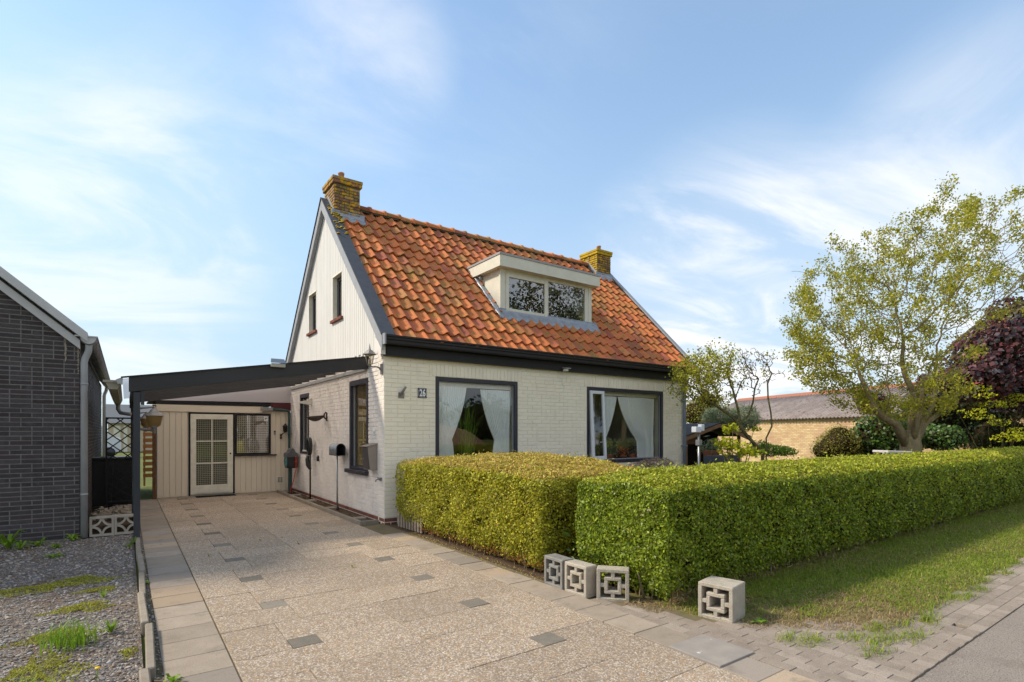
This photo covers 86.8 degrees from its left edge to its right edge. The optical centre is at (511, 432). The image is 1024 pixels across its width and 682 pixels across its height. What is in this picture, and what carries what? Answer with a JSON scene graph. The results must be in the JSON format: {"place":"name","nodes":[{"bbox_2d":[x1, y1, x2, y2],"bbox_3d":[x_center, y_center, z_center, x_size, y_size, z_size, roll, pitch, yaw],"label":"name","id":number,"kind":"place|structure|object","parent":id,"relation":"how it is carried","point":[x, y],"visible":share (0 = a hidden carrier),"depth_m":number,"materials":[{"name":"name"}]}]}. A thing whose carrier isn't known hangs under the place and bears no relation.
{"place":"outdoors","nodes":[
{"label":"outdoors","id":0,"kind":"place"},
{"bbox_2d":[0,534,142,681],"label":"gravel yard","id":1,"kind":"structure","parent":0,"point":[32,611],"depth_m":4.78,"materials":[{"name":"grey gravel"}]},
{"bbox_2d":[0,529,25,548],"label":"leafy weed","id":2,"kind":"object","parent":1,"relation":"on","point":[7,542],"visible":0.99,"depth_m":7.31,"materials":[{"name":"green plant"}]},
{"bbox_2d":[6,540,30,548],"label":"leafy weed","id":3,"kind":"object","parent":1,"relation":"on","point":[20,544],"visible":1,"depth_m":7.25,"materials":[{"name":"green plant"}]},
{"bbox_2d":[28,537,48,545],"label":"leafy weed","id":4,"kind":"object","parent":1,"relation":"on","point":[37,543],"visible":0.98,"depth_m":7.45,"materials":[{"name":"green plant"}]},
{"bbox_2d":[0,650,93,681],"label":"moss patch","id":5,"kind":"object","parent":1,"relation":"on","point":[38,672],"visible":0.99,"depth_m":3.55,"materials":[{"name":"green plant"}]},
{"bbox_2d":[24,617,78,650],"bbox_3d":[-3.361,1.485,3.999,0.420,0.170,0.331,0,0,21],"label":"grass tuft","id":6,"kind":"object","parent":1,"relation":"on","point":[54,641],"visible":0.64,"depth_m":3.98,"materials":[{"name":"green plant"}]},
{"bbox_2d":[0,627,106,648],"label":"moss patch","id":7,"kind":"object","parent":1,"relation":"on","point":[33,641],"visible":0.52,"depth_m":4.09,"materials":[{"name":"green plant"}]},
{"bbox_2d":[0,575,131,597],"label":"moss patch","id":8,"kind":"object","parent":1,"relation":"on","point":[40,587],"visible":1,"depth_m":5.42,"materials":[{"name":"green plant"}]},
{"bbox_2d":[65,533,80,540],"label":"leafy weed","id":9,"kind":"object","parent":1,"relation":"on","point":[73,537],"visible":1,"depth_m":7.83,"materials":[{"name":"green plant"}]},
{"bbox_2d":[33,599,115,616],"bbox_3d":[-3.821,1.553,4.792,0.426,0.043,0.526,0,0,20],"label":"moss patch","id":10,"kind":"object","parent":1,"relation":"on","point":[78,606],"visible":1,"depth_m":4.81,"materials":[{"name":"green plant"}]},
{"bbox_2d":[38,614,112,654],"bbox_3d":[-3.195,1.453,3.989,0.414,0.235,0.430,0,0,7],"label":"grass tuft","id":11,"kind":"object","parent":1,"relation":"on","point":[79,641],"visible":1,"depth_m":3.96,"materials":[{"name":"green plant"}]},
{"bbox_2d":[43,574,108,583],"bbox_3d":[-4.642,1.552,5.782,0.586,0.043,0.328,0,0,-36],"label":"moss patch","id":12,"kind":"object","parent":1,"relation":"on","point":[86,577],"visible":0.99,"depth_m":5.75,"materials":[{"name":"green plant"}]},
{"bbox_2d":[71,585,118,593],"bbox_3d":[-4.139,1.556,5.398,0.352,0.035,0.256,0,0,-11],"label":"moss patch","id":13,"kind":"object","parent":1,"relation":"on","point":[100,588],"visible":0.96,"depth_m":5.37,"materials":[{"name":"green plant"}]},
{"bbox_2d":[89,515,113,536],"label":"diamond breeze block","id":14,"kind":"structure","parent":1,"relation":"on","point":[91,526],"depth_m":8.15,"materials":[{"name":"concrete"}]},
{"bbox_2d":[103,619,118,632],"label":"leafy weed","id":15,"kind":"object","parent":1,"relation":"on","point":[111,628],"visible":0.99,"depth_m":4.23,"materials":[{"name":"green plant"}]},
{"bbox_2d":[114,514,132,534],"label":"diamond breeze block","id":16,"kind":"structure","parent":1,"relation":"on","point":[116,524],"depth_m":8.31,"materials":[{"name":"concrete"}]},
{"bbox_2d":[117,646,139,659],"bbox_3d":[-2.719,1.559,3.840,0.131,0.030,0.222,0,0,-36],"label":"moss patch","id":17,"kind":"object","parent":1,"relation":"on","point":[125,650],"visible":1,"depth_m":3.85,"materials":[{"name":"green plant"}]},
{"bbox_2d":[88,504,132,535],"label":"back path","id":18,"kind":"structure","parent":0,"point":[97,521],"depth_m":9.66,"materials":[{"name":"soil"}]},
{"bbox_2d":[92,456,114,505],"bbox_3d":[-8.514,1.030,11.217,0.480,1.040,0.628,0,0,-36],"label":"wheelie bin","id":19,"kind":"object","parent":18,"relation":"on","point":[98,481],"visible":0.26,"depth_m":11.02,"materials":[{"name":"black plastic"}]},
{"bbox_2d":[90,504,132,520],"bbox_3d":[-7.571,1.537,10.275,0.717,0.172,1.769,0,0,-36],"label":"rubble","id":20,"kind":"object","parent":18,"relation":"on","point":[115,510],"visible":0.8,"depth_m":10.27,"materials":[{"name":"stone"}]},
{"bbox_2d":[92,522,132,535],"bbox_3d":[-6.243,1.540,8.440,0.550,0.220,0.350,0,0,-36],"label":"rubble ledge","id":21,"kind":"object","parent":18,"relation":"on","point":[109,529],"visible":0.2,"depth_m":8.34,"materials":[{"name":"stone"}]},
{"bbox_2d":[101,456,131,504],"bbox_3d":[-8.344,1.030,11.461,0.620,1.040,0.628,0,0,-36],"label":"wheelie bin","id":22,"kind":"object","parent":18,"relation":"on","point":[127,470],"visible":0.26,"depth_m":11.31,"materials":[{"name":"black plastic"}]},
{"bbox_2d":[105,417,131,507],"bbox_3d":[-8.045,0.635,11.111,0.480,1.890,0.030,0,0,-36],"label":"lattice trellis","id":23,"kind":"object","parent":18,"relation":"on","point":[106,459],"visible":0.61,"depth_m":11.06,"materials":[{"name":"black paint"}]},
{"bbox_2d":[88,452,151,667],"bbox_3d":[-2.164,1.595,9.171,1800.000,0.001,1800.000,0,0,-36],"label":"ground","id":24,"kind":"structure","parent":0,"point":[146,492],"depth_m":15.15,"materials":[{"name":"green dark soil"}]},
{"bbox_2d":[0,266,109,545],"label":"dark brick garage","id":25,"kind":"structure","parent":24,"relation":"on","point":[53,370],"depth_m":7.77,"materials":[{"name":"grey brick"}]},
{"bbox_2d":[101,425,120,455],"bbox_3d":[-26.385,0.500,33.471,3.600,2.100,1.900,0,0,-36],"label":"white van","id":26,"kind":"object","parent":24,"relation":"on","point":[112,441],"visible":0.23,"depth_m":33.55,"materials":[{"name":"grey paint"}]},
{"bbox_2d":[106,404,151,451],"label":"distant bungalow","id":27,"kind":"object","parent":24,"relation":"on","point":[111,410],"visible":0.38,"depth_m":43.51,"materials":[{"name":"beige"}]},
{"bbox_2d":[136,537,155,681],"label":"driveway kerb","id":28,"kind":"structure","parent":24,"relation":"on","point":[147,673],"depth_m":4.23,"materials":[{"name":"concrete"}]},
{"bbox_2d":[143,427,151,485],"bbox_3d":[-10.454,0.675,15.829,0.560,1.750,0.070,0,0,-36],"label":"slatted fence","id":29,"kind":"object","parent":24,"relation":"on","point":[147,452],"visible":0.4,"depth_m":15.69,"materials":[{"name":"brown wood"}]},
{"bbox_2d":[103,356,368,543],"bbox_3d":[-5.775,0.112,10.933,3.828,2.976,5.655,0,0,-36],"label":"carport","id":30,"kind":"object","parent":24,"relation":"on","point":[138,389],"visible":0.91,"depth_m":8.91,"materials":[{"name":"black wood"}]},
{"bbox_2d":[140,412,149,431],"bbox_3d":[-6.427,-0.190,9.507,0.257,0.360,0.248,0,0,-36],"label":"post lantern","id":31,"kind":"object","parent":30,"relation":"attached to","point":[143,420],"visible":0.61,"depth_m":9.44,"materials":[{"name":"metal"}]},
{"bbox_2d":[140,406,164,433],"bbox_3d":[-5.769,-0.205,8.719,0.327,0.450,0.309,0,0,6],"label":"post lantern","id":32,"kind":"object","parent":30,"relation":"attached to","point":[154,416],"visible":0.96,"depth_m":8.65,"materials":[{"name":"metal"}]},
{"bbox_2d":[271,358,286,367],"bbox_3d":[-3.817,-1.137,8.837,0.240,0.144,0.087,0,0,-36],"label":"solar light","id":33,"kind":"object","parent":30,"relation":"attached to","point":[275,362],"visible":1,"depth_m":8.82,"materials":[{"name":"beige"}]},
{"bbox_2d":[285,172,700,524],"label":"white brick house","id":34,"kind":"structure","parent":24,"relation":"on","point":[415,304],"depth_m":11.52,"materials":[{"name":"brick"}]},
{"bbox_2d":[300,393,308,453],"bbox_3d":[-5.044,-0.215,13.283,0.112,1.470,0.800,0,0,-36],"label":"side window","id":35,"kind":"structure","parent":34,"relation":"in","point":[302,396],"depth_m":13.53,"materials":[{"name":"black glass"}]},
{"bbox_2d":[306,289,316,336],"bbox_3d":[-4.568,-2.785,12.621,0.265,1.110,0.830,0,0,-36],"label":"attic window","id":36,"kind":"structure","parent":34,"relation":"in","point":[313,296],"depth_m":12.82,"materials":[{"name":"beige paint"}]},
{"bbox_2d":[306,412,327,420],"bbox_3d":[-4.195,-0.347,11.653,0.442,0.216,0.178,0,0,-36],"label":"iron bowl lamp","id":37,"kind":"object","parent":34,"relation":"attached to","point":[315,418],"visible":1,"depth_m":11.59,"materials":[{"name":"black metal"}]},
{"bbox_2d":[330,270,342,323],"bbox_3d":[-3.516,-2.790,11.148,0.265,1.120,0.810,0,0,-36],"label":"attic window","id":38,"kind":"structure","parent":34,"relation":"in","point":[337,278],"depth_m":11.35,"materials":[{"name":"beige paint"}]},
{"bbox_2d":[344,378,368,475],"bbox_3d":[-2.897,-0.107,10.220,0.175,1.765,1.120,0,0,-36],"label":"side window","id":39,"kind":"structure","parent":34,"relation":"in","point":[354,469],"depth_m":10.52,"materials":[{"name":"black glass"}]},
{"bbox_2d":[356,385,365,464],"bbox_3d":[-2.788,-0.151,10.243,0.030,1.547,0.830,0,0,-36],"label":"venetian blind","id":40,"kind":"object","parent":34,"relation":"attached to","point":[360,432],"visible":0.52,"depth_m":10.39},
{"bbox_2d":[360,443,377,469],"bbox_3d":[-2.507,0.420,9.479,0.200,0.460,0.330,0,0,-36],"label":"wall letterbox","id":41,"kind":"object","parent":34,"relation":"attached to","point":[369,455],"depth_m":9.38,"materials":[{"name":"beige metal"}]},
{"bbox_2d":[363,344,382,374],"bbox_3d":[-2.364,-1.250,9.176,0.331,0.520,0.199,0,0,-36],"label":"corner lantern","id":42,"kind":"object","parent":34,"relation":"attached to","point":[369,352],"visible":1,"depth_m":9.14,"materials":[{"name":"metal"}]},
{"bbox_2d":[418,388,426,397],"bbox_3d":[-1.585,-0.698,9.569,0.175,0.175,0.020,0,0,-36],"label":"house number plate","id":43,"kind":"object","parent":34,"relation":"attached to","point":[422,392],"visible":1,"depth_m":9.56,"materials":[{"name":"grey ceramic"}]},
{"bbox_2d":[456,399,487,455],"bbox_3d":[-0.930,0.273,10.471,0.842,1.955,0.750,0,0,-36],"label":"tall grass plant","id":44,"kind":"object","parent":34,"relation":"on","point":[465,442],"depth_m":10.51,"materials":[{"name":"green plant"}]},
{"bbox_2d":[439,382,510,389],"bbox_3d":[-0.711,-0.885,10.380,1.670,0.070,0.020,0,0,-36],"label":"curtain rail","id":45,"kind":"object","parent":34,"relation":"attached to","point":[476,386],"visible":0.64,"depth_m":10.38,"materials":[{"name":"beige paint"}]},
{"bbox_2d":[439,386,465,465],"bbox_3d":[-1.108,0.000,10.050,0.620,1.700,0.094,0,0,-36],"label":"curtain","id":46,"kind":"object","parent":45,"relation":"hanging from","point":[451,401],"visible":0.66,"depth_m":9.98,"materials":[{"name":"white fabric"}]},
{"bbox_2d":[480,389,509,452],"bbox_3d":[-0.323,0.010,10.637,0.700,1.680,0.096,0,0,-36],"label":"curtain","id":47,"kind":"object","parent":45,"relation":"hanging from","point":[497,410],"visible":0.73,"depth_m":10.64,"materials":[{"name":"white fabric"}]},
{"bbox_2d":[435,376,517,456],"bbox_3d":[-0.653,-0.005,10.299,1.830,2.010,0.120,0,0,-36],"label":"window","id":48,"kind":"structure","parent":34,"relation":"in","point":[514,385],"depth_m":10.34,"materials":[{"name":"grey wood"}]},
{"bbox_2d":[589,394,594,457],"bbox_3d":[1.726,-0.145,12.188,0.401,1.490,0.083,0,0,-33],"label":"curtain","id":49,"kind":"object","parent":34,"relation":"hanging from","point":[589,424],"visible":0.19,"depth_m":12.18,"materials":[{"name":"white fabric"}]},
{"bbox_2d":[595,436,623,458],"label":"window plant","id":50,"kind":"object","parent":34,"relation":"on","point":[611,453],"depth_m":12.65,"materials":[{"name":"green plant"}]},
{"bbox_2d":[614,445,629,457],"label":"window plant","id":51,"kind":"object","parent":34,"relation":"on","point":[621,454],"depth_m":12.91,"materials":[{"name":"red plant"}]},
{"bbox_2d":[587,387,662,462],"bbox_3d":[2.696,-0.160,12.630,2.570,1.700,0.215,0,0,-36],"label":"window","id":52,"kind":"structure","parent":34,"relation":"in","point":[590,390],"depth_m":12.21,"materials":[{"name":"grey wood"}]},
{"bbox_2d":[605,392,656,397],"bbox_3d":[2.806,-0.885,12.889,1.930,0.070,0.020,0,0,-36],"label":"curtain rail","id":53,"kind":"object","parent":34,"relation":"attached to","point":[629,395],"visible":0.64,"depth_m":12.89,"materials":[{"name":"beige paint"}]},
{"bbox_2d":[605,396,616,436],"bbox_3d":[2.233,-0.115,12.460,0.500,1.430,0.088,0,0,-36],"label":"curtain","id":54,"kind":"object","parent":53,"relation":"hanging from","point":[610,402],"visible":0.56,"depth_m":12.42,"materials":[{"name":"white fabric"}]},
{"bbox_2d":[618,397,653,456],"bbox_3d":[2.980,-0.115,12.964,1.260,1.430,0.099,0,0,-36],"label":"curtain","id":55,"kind":"object","parent":53,"relation":"hanging from","point":[638,414],"visible":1,"depth_m":13.01,"materials":[{"name":"white fabric"}]},
{"bbox_2d":[626,437,636,457],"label":"window plant","id":56,"kind":"object","parent":34,"relation":"on","point":[633,454],"depth_m":13.11,"materials":[{"name":"green plant"}]},
{"bbox_2d":[717,382,1023,461],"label":"yellow brick barn","id":57,"kind":"structure","parent":24,"relation":"on","point":[801,422],"depth_m":26.33,"materials":[{"name":"beige brick"}]},
{"bbox_2d":[140,492,817,681],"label":"driveway","id":58,"kind":"structure","parent":0,"point":[242,602],"depth_m":4.59,"materials":[{"name":"concrete"}]},
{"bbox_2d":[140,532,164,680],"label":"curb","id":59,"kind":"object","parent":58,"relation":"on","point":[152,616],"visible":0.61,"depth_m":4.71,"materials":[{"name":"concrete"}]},
{"bbox_2d":[163,673,183,681],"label":"leafy weed","id":60,"kind":"object","parent":58,"relation":"on","point":[171,679],"visible":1,"depth_m":3.35,"materials":[{"name":"green plant"}]},
{"bbox_2d":[195,494,234,497],"bbox_3d":[-7.222,1.543,13.203,0.850,0.014,0.280,0,0,-36],"label":"doormat","id":61,"kind":"object","parent":58,"relation":"on","point":[215,495],"visible":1,"depth_m":13.20,"materials":[{"name":"black rubber"}]},
{"bbox_2d":[146,386,290,498],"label":"wooden annexe","id":62,"kind":"structure","parent":58,"relation":"on","point":[174,441],"depth_m":13.44,"materials":[{"name":"beige wood"}]},
{"bbox_2d":[190,414,232,494],"bbox_3d":[-7.355,0.527,13.283,0.915,1.945,0.075,0,0,-36],"label":"door","id":63,"kind":"structure","parent":62,"relation":"in","point":[224,488],"depth_m":13.27,"materials":[{"name":"beige paint"}]},
{"bbox_2d":[196,419,226,485],"bbox_3d":[-7.375,0.478,13.302,0.675,1.624,0.002,0,0,-36],"label":"lace net","id":64,"kind":"object","parent":63,"relation":"attached to","point":[209,456],"visible":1,"depth_m":13.27,"materials":[{"name":"beige fabric"}]},
{"bbox_2d":[237,415,267,452],"bbox_3d":[-6.622,0.043,13.839,0.735,0.945,0.002,0,0,-36],"label":"lace net","id":65,"kind":"object","parent":62,"relation":"attached to","point":[247,434],"visible":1,"depth_m":13.79,"materials":[{"name":"beige fabric"}]},
{"bbox_2d":[235,413,270,454],"bbox_3d":[-6.621,0.037,13.846,0.835,1.045,0.049,0,0,-36],"label":"window frame","id":66,"kind":"structure","parent":62,"relation":"in","point":[236,414],"depth_m":13.78,"materials":[{"name":"black paint"}]},
{"bbox_2d":[277,490,379,525],"bbox_3d":[-4.154,1.567,11.633,0.389,0.165,6.080,0,0,-36],"label":"planting strip","id":67,"kind":"object","parent":58,"relation":"on","point":[358,519],"visible":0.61,"depth_m":10.53,"materials":[{"name":"concrete"}]},
{"bbox_2d":[283,448,297,493],"bbox_3d":[-5.551,0.983,13.607,0.280,1.175,0.384,0,0,-36],"label":"hose reel box","id":68,"kind":"object","parent":67,"relation":"on","point":[290,456],"visible":0.97,"depth_m":13.53,"materials":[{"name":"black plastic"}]},
{"bbox_2d":[305,437,312,498],"bbox_3d":[-4.688,0.840,12.469,0.132,1.460,0.270,0,0,-36],"label":"coiled hose post","id":69,"kind":"object","parent":67,"relation":"on","point":[309,446],"visible":0.99,"depth_m":12.47,"materials":[{"name":"black plastic"}]},
{"bbox_2d":[291,491,369,520],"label":"soil crumbs","id":70,"kind":"object","parent":67,"relation":"on","point":[328,504],"visible":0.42,"depth_m":11.41,"materials":[{"name":"soil"}]},
{"bbox_2d":[329,443,345,509],"bbox_3d":[-3.453,0.892,10.702,0.188,1.356,0.451,0,0,-36],"label":"arched mailbox","id":71,"kind":"object","parent":67,"relation":"on","point":[337,449],"visible":0.91,"depth_m":10.70,"materials":[{"name":"metal"}]},
{"bbox_2d":[405,534,540,580],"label":"hedge clippings","id":72,"kind":"object","parent":58,"relation":"on","point":[480,556],"visible":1,"depth_m":6.53,"materials":[{"name":"plant"}]},
{"bbox_2d":[544,553,572,589],"bbox_3d":[0.474,1.412,5.501,0.158,0.300,0.299,0,0,-36],"label":"square breeze block","id":73,"kind":"object","parent":58,"relation":"on","point":[554,569],"depth_m":5.47,"materials":[{"name":"concrete"}]},
{"bbox_2d":[565,559,596,597],"bbox_3d":[0.663,1.412,5.237,0.150,0.300,0.295,0,0,-38],"label":"square breeze block","id":74,"kind":"object","parent":58,"relation":"on","point":[581,578],"depth_m":5.16,"materials":[{"name":"concrete"}]},
{"bbox_2d":[388,524,617,597],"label":"hedge bed soil","id":75,"kind":"structure","parent":0,"point":[537,574],"depth_m":6.94,"materials":[{"name":"brown soil"}]},
{"bbox_2d":[398,500,422,532],"bbox_3d":[-1.630,1.320,8.631,0.022,0.460,0.821,0,0,-38],"label":"slatted screen","id":76,"kind":"object","parent":75,"relation":"on","point":[402,523],"visible":0.59,"depth_m":8.61,"materials":[{"name":"grey wood"}]},
{"bbox_2d":[393,449,642,571],"bbox_3d":[-0.005,0.913,7.895,2.165,1.319,3.993,0,0,-36],"label":"golden hedge","id":77,"kind":"object","parent":75,"relation":"on","point":[522,506],"visible":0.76,"depth_m":6.72,"materials":[{"name":"green plant"}]},
{"bbox_2d":[562,531,586,561],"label":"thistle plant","id":78,"kind":"object","parent":75,"relation":"on","point":[568,534],"visible":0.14,"depth_m":5.83,"materials":[{"name":"green plant"}]},
{"bbox_2d":[629,456,673,467],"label":"heather stems","id":79,"kind":"object","parent":75,"relation":"on","point":[654,461],"visible":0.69,"depth_m":9.59,"materials":[{"name":"grey plant"}]},
{"bbox_2d":[692,424,703,464],"bbox_3d":[3.848,0.700,11.189,0.300,1.740,0.120,0,0,-36],"label":"sensor pole","id":80,"kind":"object","parent":75,"relation":"on","point":[699,428],"visible":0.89,"depth_m":11.18,"materials":[{"name":"metal"}]},
{"bbox_2d":[703,455,736,463],"bbox_3d":[4.855,0.765,12.600,0.900,0.470,0.300,0,0,-36],"label":"garden trough","id":81,"kind":"object","parent":75,"relation":"on","point":[710,459],"visible":0.24,"depth_m":12.39,"materials":[{"name":"grey stone"}]},
{"bbox_2d":[696,438,719,455],"bbox_3d":[4.628,0.361,12.797,0.530,0.589,0.530,0,0,-36],"label":"flower pot","id":82,"kind":"object","parent":81,"relation":"on","point":[706,451],"visible":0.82,"depth_m":12.73,"materials":[{"name":"brown ceramic"}]},
{"bbox_2d":[704,435,719,454],"bbox_3d":[4.802,0.349,12.800,0.524,0.611,0.491,0,0,-36],"label":"flower pot","id":83,"kind":"object","parent":81,"relation":"on","point":[714,451],"visible":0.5,"depth_m":12.70,"materials":[{"name":"brown ceramic"}]},
{"bbox_2d":[663,337,784,460],"bbox_3d":[4.699,-0.267,12.014,2.665,3.663,1.604,0,0,-1],"label":"leaning magnolia","id":84,"kind":"object","parent":75,"relation":"on","point":[707,375],"visible":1,"depth_m":11.95,"materials":[{"name":"green plant"}]},
{"bbox_2d":[710,422,766,462],"bbox_3d":[4.830,0.666,11.443,1.197,1.781,0.836,0,0,-11],"label":"lime green shrub","id":85,"kind":"object","parent":75,"relation":"on","point":[742,452],"visible":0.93,"depth_m":11.39,"materials":[{"name":"green plant"}]},
{"bbox_2d":[747,439,798,457],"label":"fern clump","id":86,"kind":"object","parent":75,"relation":"on","point":[774,448],"visible":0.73,"depth_m":12.85,"materials":[{"name":"green plant"}]},
{"bbox_2d":[809,423,862,457],"bbox_3d":[8.683,0.645,14.505,1.246,1.818,1.002,0,0,36],"label":"olive bush","id":87,"kind":"object","parent":75,"relation":"on","point":[837,440],"visible":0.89,"depth_m":14.29,"materials":[{"name":"green plant"}]},
{"bbox_2d":[872,450,911,453],"bbox_3d":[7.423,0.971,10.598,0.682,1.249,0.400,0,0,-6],"label":"white sun lounger","id":88,"kind":"object","parent":75,"relation":"on","point":[881,451],"visible":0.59,"depth_m":10.42,"materials":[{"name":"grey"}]},
{"bbox_2d":[779,171,1023,452],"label":"hawthorn tree","id":89,"kind":"object","parent":75,"relation":"on","point":[912,435],"visible":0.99,"depth_m":12.31,"materials":[{"name":"green plant"}]},
{"bbox_2d":[849,411,969,455],"bbox_3d":[10.775,0.489,14.803,3.494,2.130,1.560,0,0,-11],"label":"ivy shrub","id":90,"kind":"object","parent":75,"relation":"on","point":[875,434],"visible":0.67,"depth_m":14.39,"materials":[{"name":"green plant"}]},
{"bbox_2d":[897,392,1023,449],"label":"dark conifer hedge","id":91,"kind":"object","parent":75,"relation":"on","point":[978,429],"visible":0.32,"depth_m":16.66,"materials":[{"name":"green plant"}]},
{"bbox_2d":[915,295,1023,448],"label":"purple smoke bush","id":92,"kind":"object","parent":75,"relation":"on","point":[1000,370],"visible":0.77,"depth_m":15.01,"materials":[{"name":"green plant"}]},
{"bbox_2d":[956,384,1023,441],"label":"lime tipped branches","id":93,"kind":"object","parent":92,"relation":"attached to","point":[1017,435],"visible":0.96,"depth_m":14.74,"materials":[{"name":"green plant"}]},
{"bbox_2d":[0,0,1023,430],"label":"sky","id":94,"kind":"structure","parent":0,"point":[165,165],"materials":[{"name":"blue"}]},
{"bbox_2d":[590,598,981,681],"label":"clinker pavement","id":95,"kind":"structure","parent":0,"point":[906,661],"depth_m":3.95,"materials":[{"name":"clinker brick"}]},
{"bbox_2d":[698,575,744,623],"bbox_3d":[1.777,1.412,4.590,0.295,0.300,0.270,0,0,43],"label":"square breeze block","id":96,"kind":"object","parent":95,"relation":"on","point":[721,598],"depth_m":4.52,"materials":[{"name":"concrete"}]},
{"bbox_2d":[601,498,1023,623],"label":"verge","id":97,"kind":"structure","parent":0,"point":[632,593],"depth_m":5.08,"materials":[{"name":"green plant"}]},
{"bbox_2d":[597,565,628,601],"bbox_3d":[0.944,1.412,5.057,0.295,0.300,0.140,0,0,13],"label":"square breeze block","id":98,"kind":"object","parent":97,"relation":"on","point":[612,594],"depth_m":5.01,"materials":[{"name":"concrete"}]},
{"bbox_2d":[619,592,842,615],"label":"dead twigs","id":99,"kind":"object","parent":97,"relation":"on","point":[646,602],"visible":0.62,"depth_m":4.87,"materials":[{"name":"plant"}]},
{"bbox_2d":[570,445,1023,604],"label":"privet hedge","id":100,"kind":"object","parent":97,"relation":"on","point":[667,532],"visible":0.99,"depth_m":5.77,"materials":[{"name":"green plant"}]},
{"bbox_2d":[738,577,955,631],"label":"straw litter","id":101,"kind":"object","parent":97,"relation":"on","point":[851,617],"visible":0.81,"depth_m":4.58,"materials":[{"name":"plant"}]},
{"bbox_2d":[852,391,888,412],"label":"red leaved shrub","id":102,"kind":"object","parent":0,"point":[882,398],"visible":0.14,"depth_m":16.73,"materials":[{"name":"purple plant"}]},
{"bbox_2d":[910,558,1023,681],"bbox_3d":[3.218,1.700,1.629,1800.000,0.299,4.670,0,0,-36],"label":"road","id":103,"kind":"structure","parent":0,"point":[993,651],"depth_m":4.25,"materials":[{"name":"grey asphalt"}]},
{"bbox_2d":[761,558,1023,660],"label":"edge tufts","id":104,"kind":"object","parent":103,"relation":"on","point":[904,622],"visible":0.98,"depth_m":4.19,"materials":[{"name":"green plant"}]},
{"label":"garden lawn","id":105,"kind":"structure","parent":0,"visible":0},
{"bbox_2d":[686,390,721,423],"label":"garden shrub","id":106,"kind":"object","parent":105,"relation":"on","point":[693,411],"visible":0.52,"depth_m":18.72,"materials":[{"name":"green plant"}]},
{"bbox_2d":[686,423,751,465],"bbox_3d":[5.567,0.635,16.219,2.198,1.830,2.009,0,0,-13],"label":"log hut","id":107,"kind":"object","parent":105,"relation":"on","point":[713,430],"visible":0.14,"depth_m":16.04,"materials":[{"name":"black wood"}]},
{"bbox_2d":[698,401,764,431],"bbox_3d":[7.087,-0.443,17.569,2.101,1.252,1.545,0,0,4],"label":"shrub","id":108,"kind":"object","parent":105,"relation":"on","point":[754,419],"visible":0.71,"depth_m":17.23,"materials":[{"name":"green plant"}]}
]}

